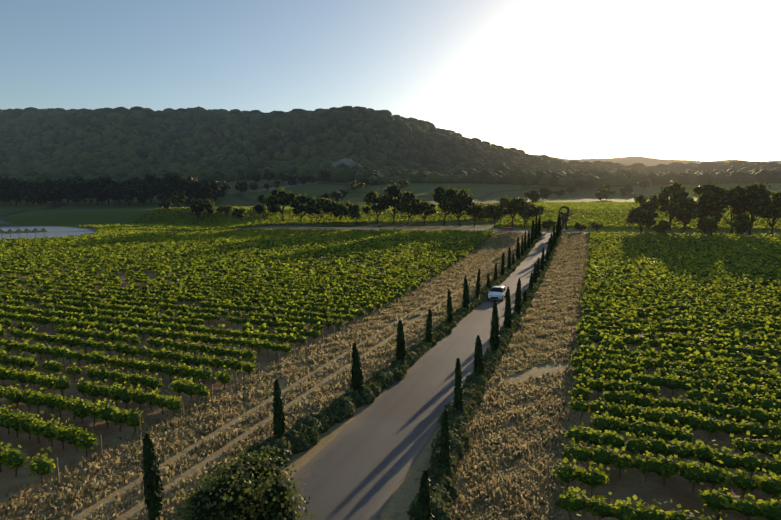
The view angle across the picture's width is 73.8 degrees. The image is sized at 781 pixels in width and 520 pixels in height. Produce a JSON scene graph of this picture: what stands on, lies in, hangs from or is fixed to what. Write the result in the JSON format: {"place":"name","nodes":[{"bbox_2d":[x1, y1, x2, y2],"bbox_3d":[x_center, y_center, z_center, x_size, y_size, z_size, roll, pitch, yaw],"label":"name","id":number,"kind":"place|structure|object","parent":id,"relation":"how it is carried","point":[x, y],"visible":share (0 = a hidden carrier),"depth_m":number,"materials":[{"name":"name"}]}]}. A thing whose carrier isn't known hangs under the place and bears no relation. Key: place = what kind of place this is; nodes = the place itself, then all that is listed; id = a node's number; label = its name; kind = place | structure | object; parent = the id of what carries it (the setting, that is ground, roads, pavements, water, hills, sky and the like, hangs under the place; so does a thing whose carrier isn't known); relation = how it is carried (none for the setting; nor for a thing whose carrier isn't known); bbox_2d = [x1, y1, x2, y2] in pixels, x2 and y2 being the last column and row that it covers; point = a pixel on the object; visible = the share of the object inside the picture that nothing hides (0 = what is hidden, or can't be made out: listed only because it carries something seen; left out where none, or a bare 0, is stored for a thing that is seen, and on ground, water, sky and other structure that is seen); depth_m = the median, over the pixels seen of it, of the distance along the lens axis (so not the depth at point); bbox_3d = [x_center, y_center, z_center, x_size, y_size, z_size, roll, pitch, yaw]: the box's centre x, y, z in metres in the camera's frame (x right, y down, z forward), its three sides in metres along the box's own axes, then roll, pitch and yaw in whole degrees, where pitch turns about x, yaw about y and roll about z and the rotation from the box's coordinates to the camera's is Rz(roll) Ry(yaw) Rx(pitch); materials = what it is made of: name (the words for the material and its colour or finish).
{"place":"outdoors","nodes":[
{"label":"outdoors","id":0,"kind":"place"},
{"bbox_2d":[0,226,92,240],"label":"pond water","id":1,"kind":"structure","parent":0,"point":[59,231],"depth_m":226.17,"materials":[{"name":"grey liquid"}]},
{"bbox_2d":[0,123,780,519],"bbox_3d":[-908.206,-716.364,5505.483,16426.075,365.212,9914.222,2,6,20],"label":"ground","id":2,"kind":"structure","parent":0,"point":[676,489],"depth_m":35.22,"materials":[{"name":"brown soil"}]},
{"bbox_2d":[0,176,24,204],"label":"tree","id":3,"kind":"object","parent":2,"relation":"on","point":[7,194],"visible":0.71,"depth_m":426.52,"materials":[{"name":"green plant"}]},
{"bbox_2d":[0,178,24,204],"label":"tree","id":4,"kind":"object","parent":2,"relation":"on","point":[17,196],"visible":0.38,"depth_m":431.87,"materials":[{"name":"green plant"}]},
{"bbox_2d":[18,180,37,204],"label":"tree","id":5,"kind":"object","parent":2,"relation":"on","point":[23,192],"visible":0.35,"depth_m":425.92,"materials":[{"name":"green plant"}]},
{"bbox_2d":[24,185,51,205],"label":"tree","id":6,"kind":"object","parent":2,"relation":"on","point":[36,197],"visible":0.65,"depth_m":422.50,"materials":[{"name":"green plant"}]},
{"bbox_2d":[24,178,57,204],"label":"tree","id":7,"kind":"object","parent":2,"relation":"on","point":[50,183],"visible":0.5,"depth_m":425.04,"materials":[{"name":"green plant"}]},
{"bbox_2d":[38,183,68,204],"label":"tree","id":8,"kind":"object","parent":2,"relation":"on","point":[56,196],"visible":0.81,"depth_m":428.59,"materials":[{"name":"green plant"}]},
{"bbox_2d":[65,179,87,205],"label":"tree","id":9,"kind":"object","parent":2,"relation":"on","point":[76,194],"visible":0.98,"depth_m":421.05,"materials":[{"name":"green plant"}]},
{"bbox_2d":[85,177,106,204],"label":"tree","id":10,"kind":"object","parent":2,"relation":"on","point":[93,183],"visible":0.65,"depth_m":420.59,"materials":[{"name":"green plant"}]},
{"bbox_2d":[92,175,119,204],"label":"tree","id":11,"kind":"object","parent":2,"relation":"on","point":[110,186],"visible":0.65,"depth_m":419.11,"materials":[{"name":"green plant"}]},
{"bbox_2d":[102,180,127,204],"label":"tree","id":12,"kind":"object","parent":2,"relation":"on","point":[107,192],"visible":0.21,"depth_m":421.17,"materials":[{"name":"green plant"}]},
{"bbox_2d":[109,185,128,204],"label":"tree","id":13,"kind":"object","parent":2,"relation":"on","point":[113,193],"visible":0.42,"depth_m":417.48,"materials":[{"name":"green plant"}]},
{"bbox_2d":[115,184,142,205],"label":"tree","id":14,"kind":"object","parent":2,"relation":"on","point":[126,192],"visible":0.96,"depth_m":413.63,"materials":[{"name":"green plant"}]},
{"bbox_2d":[136,193,150,204],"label":"hedgerow tree","id":15,"kind":"object","parent":2,"relation":"on","point":[143,198],"visible":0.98,"depth_m":418.98,"materials":[{"name":"green plant"}]},
{"bbox_2d":[128,172,159,201],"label":"tree","id":16,"kind":"object","parent":2,"relation":"on","point":[146,183],"visible":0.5,"depth_m":435.43,"materials":[{"name":"green plant"}]},
{"bbox_2d":[137,173,157,202],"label":"tree","id":17,"kind":"object","parent":2,"relation":"on","point":[150,177],"visible":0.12,"depth_m":436.97,"materials":[{"name":"green plant"}]},
{"bbox_2d":[142,433,165,519],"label":"cypress","id":18,"kind":"object","parent":2,"relation":"on","point":[153,491],"visible":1,"depth_m":20.70,"materials":[{"name":"green plant"}]},
{"bbox_2d":[158,201,172,208],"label":"tree","id":19,"kind":"object","parent":2,"relation":"on","point":[166,204],"visible":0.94,"depth_m":339.57,"materials":[{"name":"green plant"}]},
{"bbox_2d":[157,172,184,195],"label":"tree","id":20,"kind":"object","parent":2,"relation":"on","point":[170,181],"visible":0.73,"depth_m":423.36,"materials":[{"name":"green plant"}]},
{"bbox_2d":[170,191,187,206],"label":"tree","id":21,"kind":"object","parent":2,"relation":"on","point":[177,198],"visible":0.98,"depth_m":380.17,"materials":[{"name":"green plant"}]},
{"bbox_2d":[180,176,206,199],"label":"tree","id":22,"kind":"object","parent":2,"relation":"on","point":[187,188],"visible":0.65,"depth_m":415.87,"materials":[{"name":"green plant"}]},
{"bbox_2d":[187,198,217,219],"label":"tree","id":23,"kind":"object","parent":2,"relation":"on","point":[199,205],"visible":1,"depth_m":299.27,"materials":[{"name":"green plant"}]},
{"bbox_2d":[189,177,222,199],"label":"tree","id":24,"kind":"object","parent":2,"relation":"on","point":[208,185],"visible":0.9,"depth_m":410.52,"materials":[{"name":"green plant"}]},
{"bbox_2d":[212,180,229,201],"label":"tree","id":25,"kind":"object","parent":2,"relation":"on","point":[224,187],"visible":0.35,"depth_m":438.87,"materials":[{"name":"green plant"}]},
{"bbox_2d":[216,205,232,219],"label":"tree","id":26,"kind":"object","parent":2,"relation":"on","point":[226,209],"visible":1,"depth_m":286.38,"materials":[{"name":"green plant"}]},
{"bbox_2d":[231,207,248,219],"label":"tree","id":27,"kind":"object","parent":2,"relation":"on","point":[240,213],"visible":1,"depth_m":267.45,"materials":[{"name":"green plant"}]},
{"bbox_2d":[166,444,315,519],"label":"bush","id":28,"kind":"object","parent":2,"relation":"on","point":[249,487],"visible":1,"depth_m":17.95,"materials":[{"name":"green plant"}]},
{"bbox_2d":[0,228,495,486],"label":"vineyard","id":29,"kind":"object","parent":2,"relation":"on","point":[248,286],"visible":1,"depth_m":66.84,"materials":[{"name":"green plant"}]},
{"bbox_2d":[249,173,260,182],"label":"hedgerow tree","id":30,"kind":"object","parent":2,"relation":"on","point":[257,178],"visible":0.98,"depth_m":548.59,"materials":[{"name":"green plant"}]},
{"bbox_2d":[249,194,283,220],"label":"tree","id":31,"kind":"object","parent":2,"relation":"on","point":[259,209],"visible":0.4,"depth_m":244.98,"materials":[{"name":"green plant"}]},
{"bbox_2d":[263,169,276,183],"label":"hedgerow tree","id":32,"kind":"object","parent":2,"relation":"on","point":[271,174],"visible":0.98,"depth_m":565.28,"materials":[{"name":"green plant"}]},
{"bbox_2d":[259,188,297,221],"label":"tree","id":33,"kind":"object","parent":2,"relation":"on","point":[281,196],"visible":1,"depth_m":231.95,"materials":[{"name":"green plant"}]},
{"bbox_2d":[272,379,287,439],"bbox_3d":[-5.610,7.955,26.333,0.777,4.062,0.754,-4,7,-34],"label":"cypress","id":34,"kind":"object","parent":2,"relation":"on","point":[279,426],"visible":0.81,"depth_m":26.09,"materials":[{"name":"green plant"}]},
{"bbox_2d":[77,203,506,230],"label":"vineyard","id":35,"kind":"object","parent":2,"relation":"on","point":[252,220],"visible":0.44,"depth_m":258.11,"materials":[{"name":"green plant"}]},
{"bbox_2d":[287,174,297,185],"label":"tree","id":36,"kind":"object","parent":2,"relation":"on","point":[291,180],"visible":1,"depth_m":535.40,"materials":[{"name":"green plant"}]},
{"bbox_2d":[0,231,590,519],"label":"dry grass","id":37,"kind":"structure","parent":2,"relation":"on","point":[560,307],"depth_m":32.71,"materials":[{"name":"beige plant"}]},
{"bbox_2d":[289,193,317,221],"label":"tree","id":38,"kind":"object","parent":2,"relation":"on","point":[299,209],"visible":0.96,"depth_m":231.13,"materials":[{"name":"green plant"}]},
{"bbox_2d":[297,176,310,184],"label":"tree","id":39,"kind":"object","parent":2,"relation":"on","point":[304,179],"visible":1,"depth_m":553.13,"materials":[{"name":"green plant"}]},
{"bbox_2d":[309,197,334,220],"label":"tree","id":40,"kind":"object","parent":2,"relation":"on","point":[323,204],"visible":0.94,"depth_m":230.28,"materials":[{"name":"green plant"}]},
{"bbox_2d":[328,190,342,202],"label":"tree","id":41,"kind":"object","parent":2,"relation":"on","point":[334,194],"visible":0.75,"depth_m":398.92,"materials":[{"name":"green plant"}]},
{"bbox_2d":[329,200,350,220],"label":"tree","id":42,"kind":"object","parent":2,"relation":"on","point":[338,210],"visible":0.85,"depth_m":225.44,"materials":[{"name":"green plant"}]},
{"bbox_2d":[331,158,362,168],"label":"outcrop rock","id":43,"kind":"object","parent":2,"relation":"on","point":[351,163],"visible":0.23,"depth_m":626.67,"materials":[{"name":"stone"}]},
{"bbox_2d":[349,181,364,193],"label":"tree","id":44,"kind":"object","parent":2,"relation":"on","point":[353,185],"visible":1,"depth_m":480.24,"materials":[{"name":"green plant"}]},
{"bbox_2d":[350,343,364,393],"bbox_3d":[-2.088,7.261,33.545,1.012,4.023,1.067,2,6,20],"label":"cypress","id":45,"kind":"object","parent":2,"relation":"on","point":[357,381],"visible":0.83,"depth_m":33.26,"materials":[{"name":"green plant"}]},
{"bbox_2d":[345,202,371,223],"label":"tree","id":46,"kind":"object","parent":2,"relation":"on","point":[353,210],"visible":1,"depth_m":222.82,"materials":[{"name":"green plant"}]},
{"bbox_2d":[358,177,373,187],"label":"tree","id":47,"kind":"object","parent":2,"relation":"on","point":[368,181],"visible":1,"depth_m":516.58,"materials":[{"name":"green plant"}]},
{"bbox_2d":[362,190,397,223],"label":"tree","id":48,"kind":"object","parent":2,"relation":"on","point":[373,197],"visible":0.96,"depth_m":220.18,"materials":[{"name":"green plant"}]},
{"bbox_2d":[0,220,769,235],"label":"cross lane","id":49,"kind":"structure","parent":2,"relation":"on","point":[2,222],"depth_m":210.43,"materials":[{"name":"grey asphalt"}]},
{"bbox_2d":[465,228,542,231],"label":"dirt road","id":50,"kind":"structure","parent":49,"relation":"on","point":[515,230],"depth_m":190.14,"materials":[{"name":"brown soil"}]},
{"bbox_2d":[0,106,780,187],"bbox_3d":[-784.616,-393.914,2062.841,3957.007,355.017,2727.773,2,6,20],"label":"forested hill","id":51,"kind":"structure","parent":2,"relation":"on","point":[114,152],"depth_m":779.46,"materials":[{"name":"green plant"}]},
{"bbox_2d":[239,232,541,466],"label":"hedge","id":52,"kind":"object","parent":2,"relation":"on","point":[304,434],"visible":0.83,"depth_m":32.56,"materials":[{"name":"green plant"}]},
{"bbox_2d":[379,180,417,223],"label":"tree","id":53,"kind":"object","parent":2,"relation":"on","point":[395,190],"visible":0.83,"depth_m":218.51,"materials":[{"name":"green plant"}]},
{"bbox_2d":[394,319,407,361],"bbox_3d":[0.798,6.563,40.231,1.095,4.092,0.968,2,6,20],"label":"cypress","id":54,"kind":"object","parent":2,"relation":"on","point":[401,350],"visible":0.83,"depth_m":39.98,"materials":[{"name":"green plant"}]},
{"bbox_2d":[394,179,409,188],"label":"tree","id":55,"kind":"object","parent":2,"relation":"on","point":[402,182],"visible":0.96,"depth_m":511.50,"materials":[{"name":"green plant"}]},
{"bbox_2d":[397,195,428,224],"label":"tree","id":56,"kind":"object","parent":2,"relation":"on","point":[406,206],"visible":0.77,"depth_m":213.53,"materials":[{"name":"green plant"}]},
{"bbox_2d":[413,470,433,519],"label":"cypress","id":57,"kind":"object","parent":2,"relation":"on","point":[423,509],"visible":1,"depth_m":18.66,"materials":[{"name":"green plant"}]},
{"bbox_2d":[413,199,438,224],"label":"tree","id":58,"kind":"object","parent":2,"relation":"on","point":[431,209],"visible":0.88,"depth_m":214.01,"materials":[{"name":"green plant"}]},
{"bbox_2d":[425,309,432,341],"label":"cypress","id":59,"kind":"object","parent":2,"relation":"on","point":[428,333],"visible":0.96,"depth_m":46.91,"materials":[{"name":"green plant"}]},
{"bbox_2d":[439,410,451,470],"bbox_3d":[2.470,8.501,23.530,0.661,3.530,0.655,2,6,20],"label":"cypress","id":60,"kind":"object","parent":2,"relation":"on","point":[445,460],"visible":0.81,"depth_m":23.37,"materials":[{"name":"green plant"}]},
{"bbox_2d":[428,186,471,224],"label":"tree","id":61,"kind":"object","parent":2,"relation":"on","point":[439,194],"visible":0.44,"depth_m":203.74,"materials":[{"name":"green plant"}]},
{"bbox_2d":[446,289,453,322],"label":"cypress","id":62,"kind":"object","parent":2,"relation":"on","point":[449,310],"visible":0.98,"depth_m":54.40,"materials":[{"name":"green plant"}]},
{"bbox_2d":[434,189,475,225],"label":"tree","id":63,"kind":"object","parent":2,"relation":"on","point":[463,203],"visible":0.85,"depth_m":200.48,"materials":[{"name":"green plant"}]},
{"bbox_2d":[453,358,464,410],"bbox_3d":[3.899,7.584,29.776,0.687,4.122,0.748,2,6,20],"label":"cypress","id":64,"kind":"object","parent":2,"relation":"on","point":[458,396],"visible":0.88,"depth_m":29.59,"materials":[{"name":"green plant"}]},
{"bbox_2d":[462,276,469,309],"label":"cypress","id":65,"kind":"object","parent":2,"relation":"on","point":[466,300],"visible":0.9,"depth_m":61.90,"materials":[{"name":"green plant"}]},
{"bbox_2d":[463,202,486,226],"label":"tree","id":66,"kind":"object","parent":2,"relation":"on","point":[475,211],"visible":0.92,"depth_m":201.10,"materials":[{"name":"green plant"}]},
{"bbox_2d":[475,268,480,296],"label":"cypress","id":67,"kind":"object","parent":2,"relation":"on","point":[477,290],"visible":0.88,"depth_m":69.38,"materials":[{"name":"green plant"}]},
{"bbox_2d":[472,335,484,375],"bbox_3d":[6.313,7.103,37.076,0.936,3.641,0.964,2,6,20],"label":"cypress","id":68,"kind":"object","parent":2,"relation":"on","point":[478,364],"visible":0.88,"depth_m":36.84,"materials":[{"name":"green plant"}]},
{"bbox_2d":[406,233,561,519],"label":"hedge","id":69,"kind":"object","parent":2,"relation":"on","point":[444,491],"visible":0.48,"depth_m":28.57,"materials":[{"name":"green plant"}]},
{"bbox_2d":[479,202,505,226],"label":"tree","id":70,"kind":"object","parent":2,"relation":"on","point":[492,211],"visible":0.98,"depth_m":197.31,"materials":[{"name":"green plant"}]},
{"bbox_2d":[488,300,500,350],"bbox_3d":[8.746,5.814,43.648,1.085,4.909,0.939,-1,6,-10],"label":"cypress","id":71,"kind":"object","parent":2,"relation":"on","point":[495,340],"visible":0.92,"depth_m":43.42,"materials":[{"name":"green plant"}]},
{"bbox_2d":[501,252,504,274],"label":"cypress","id":72,"kind":"object","parent":2,"relation":"on","point":[503,265],"visible":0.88,"depth_m":91.34,"materials":[{"name":"green plant"}]},
{"bbox_2d":[503,286,511,328],"bbox_3d":[11.624,5.046,51.512,0.885,4.888,1.014,2,6,20],"label":"cypress","id":73,"kind":"object","parent":2,"relation":"on","point":[507,321],"visible":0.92,"depth_m":51.35,"materials":[{"name":"green plant"}]},
{"bbox_2d":[496,195,530,227],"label":"tree","id":74,"kind":"object","parent":2,"relation":"on","point":[508,202],"visible":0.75,"depth_m":192.06,"materials":[{"name":"green plant"}]},
{"bbox_2d":[515,236,519,258],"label":"cypress","id":75,"kind":"object","parent":2,"relation":"on","point":[517,251],"visible":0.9,"depth_m":113.71,"materials":[{"name":"green plant"}]},
{"bbox_2d":[514,278,522,313],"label":"cypress","id":76,"kind":"object","parent":2,"relation":"on","point":[518,302],"visible":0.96,"depth_m":58.92,"materials":[{"name":"green plant"}]},
{"bbox_2d":[512,197,544,227],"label":"tree","id":77,"kind":"object","parent":2,"relation":"on","point":[531,210],"visible":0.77,"depth_m":189.85,"materials":[{"name":"green plant"}]},
{"bbox_2d":[524,189,541,201],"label":"tree","id":78,"kind":"object","parent":2,"relation":"on","point":[533,195],"visible":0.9,"depth_m":349.67,"materials":[{"name":"green plant"}]},
{"bbox_2d":[533,263,537,282],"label":"cypress","id":79,"kind":"object","parent":2,"relation":"on","point":[535,273],"visible":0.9,"depth_m":82.12,"materials":[{"name":"green plant"}]},
{"bbox_2d":[540,248,544,270],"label":"cypress","id":80,"kind":"object","parent":2,"relation":"on","point":[542,261],"visible":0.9,"depth_m":95.65,"materials":[{"name":"green plant"}]},
{"bbox_2d":[539,187,553,199],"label":"tree","id":81,"kind":"object","parent":2,"relation":"on","point":[545,192],"visible":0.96,"depth_m":415.67,"materials":[{"name":"green plant"}]},
{"bbox_2d":[541,219,556,230],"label":"sculpture shrub","id":82,"kind":"object","parent":2,"relation":"on","point":[549,222],"visible":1,"depth_m":182.29,"materials":[{"name":"green plant"}]},
{"bbox_2d":[559,206,571,231],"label":"bronze sculpture","id":83,"kind":"object","parent":2,"relation":"on","point":[564,218],"visible":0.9,"depth_m":179.77,"materials":[{"name":"metal"}]},
{"bbox_2d":[574,179,586,190],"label":"tree","id":84,"kind":"object","parent":2,"relation":"on","point":[580,183],"visible":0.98,"depth_m":510.76,"materials":[{"name":"green plant"}]},
{"bbox_2d":[574,222,586,231],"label":"sculpture shrub","id":85,"kind":"object","parent":2,"relation":"on","point":[577,226],"visible":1,"depth_m":179.33,"materials":[{"name":"green plant"}]},
{"bbox_2d":[590,222,602,230],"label":"sculpture shrub","id":86,"kind":"object","parent":2,"relation":"on","point":[596,226],"visible":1,"depth_m":178.28,"materials":[{"name":"green plant"}]},
{"bbox_2d":[595,188,607,200],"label":"tree","id":87,"kind":"object","parent":2,"relation":"on","point":[602,194],"visible":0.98,"depth_m":379.30,"materials":[{"name":"green plant"}]},
{"bbox_2d":[597,183,616,199],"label":"tree","id":88,"kind":"object","parent":2,"relation":"on","point":[608,192],"visible":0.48,"depth_m":407.12,"materials":[{"name":"green plant"}]},
{"bbox_2d":[495,201,780,230],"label":"vineyard","id":89,"kind":"object","parent":2,"relation":"on","point":[599,210],"visible":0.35,"depth_m":212.42,"materials":[{"name":"green plant"}]},
{"bbox_2d":[624,206,656,232],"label":"tree","id":90,"kind":"object","parent":2,"relation":"on","point":[635,215],"visible":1,"depth_m":165.03,"materials":[{"name":"green plant"}]},
{"bbox_2d":[637,179,650,189],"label":"tree","id":91,"kind":"object","parent":2,"relation":"on","point":[645,183],"visible":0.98,"depth_m":510.76,"materials":[{"name":"green plant"}]},
{"bbox_2d":[634,193,660,229],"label":"tree","id":92,"kind":"object","parent":2,"relation":"on","point":[650,203],"visible":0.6,"depth_m":179.32,"materials":[{"name":"green plant"}]},
{"bbox_2d":[652,220,671,233],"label":"bush","id":93,"kind":"object","parent":2,"relation":"on","point":[662,226],"visible":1,"depth_m":161.09,"materials":[{"name":"green plant"}]},
{"bbox_2d":[548,231,780,519],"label":"vineyard","id":94,"kind":"object","parent":2,"relation":"on","point":[679,271],"visible":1,"depth_m":38.22,"materials":[{"name":"green plant"}]},
{"bbox_2d":[656,182,693,230],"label":"tree","id":95,"kind":"object","parent":2,"relation":"on","point":[674,191],"visible":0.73,"depth_m":173.49,"materials":[{"name":"green plant"}]},
{"bbox_2d":[665,197,705,232],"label":"tree","id":96,"kind":"object","parent":2,"relation":"on","point":[681,214],"visible":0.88,"depth_m":165.88,"materials":[{"name":"green plant"}]},
{"bbox_2d":[687,184,727,231],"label":"tree","id":97,"kind":"object","parent":2,"relation":"on","point":[707,199],"visible":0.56,"depth_m":166.13,"materials":[{"name":"green plant"}]},
{"bbox_2d":[695,216,720,234],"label":"bush","id":98,"kind":"object","parent":2,"relation":"on","point":[705,225],"visible":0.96,"depth_m":155.89,"materials":[{"name":"green plant"}]},
{"bbox_2d":[697,181,743,232],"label":"tree","id":99,"kind":"object","parent":2,"relation":"on","point":[724,201],"visible":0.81,"depth_m":164.52,"materials":[{"name":"green plant"}]},
{"bbox_2d":[704,184,760,232],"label":"tree","id":100,"kind":"object","parent":2,"relation":"on","point":[740,208],"visible":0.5,"depth_m":162.18,"materials":[{"name":"green plant"}]},
{"bbox_2d":[726,214,752,233],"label":"bush","id":101,"kind":"object","parent":2,"relation":"on","point":[741,224],"visible":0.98,"depth_m":154.23,"materials":[{"name":"green plant"}]},
{"bbox_2d":[729,181,776,233],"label":"tree","id":102,"kind":"object","parent":2,"relation":"on","point":[760,191],"visible":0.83,"depth_m":157.43,"materials":[{"name":"green plant"}]},
{"bbox_2d":[748,191,780,234],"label":"tree","id":103,"kind":"object","parent":2,"relation":"on","point":[773,213],"visible":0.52,"depth_m":157.30,"materials":[{"name":"green plant"}]},
{"bbox_2d":[0,0,780,161],"label":"sky","id":104,"kind":"structure","parent":0,"point":[696,80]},
{"bbox_2d":[286,234,552,519],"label":"road","id":105,"kind":"structure","parent":0,"point":[358,467],"depth_m":29.15,"materials":[{"name":"grey asphalt"}]},
{"bbox_2d":[487,286,505,300],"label":"white hatchback car","id":106,"kind":"object","parent":105,"relation":"on","point":[497,293],"visible":0.94,"depth_m":70.63,"materials":[{"name":"white paint"}]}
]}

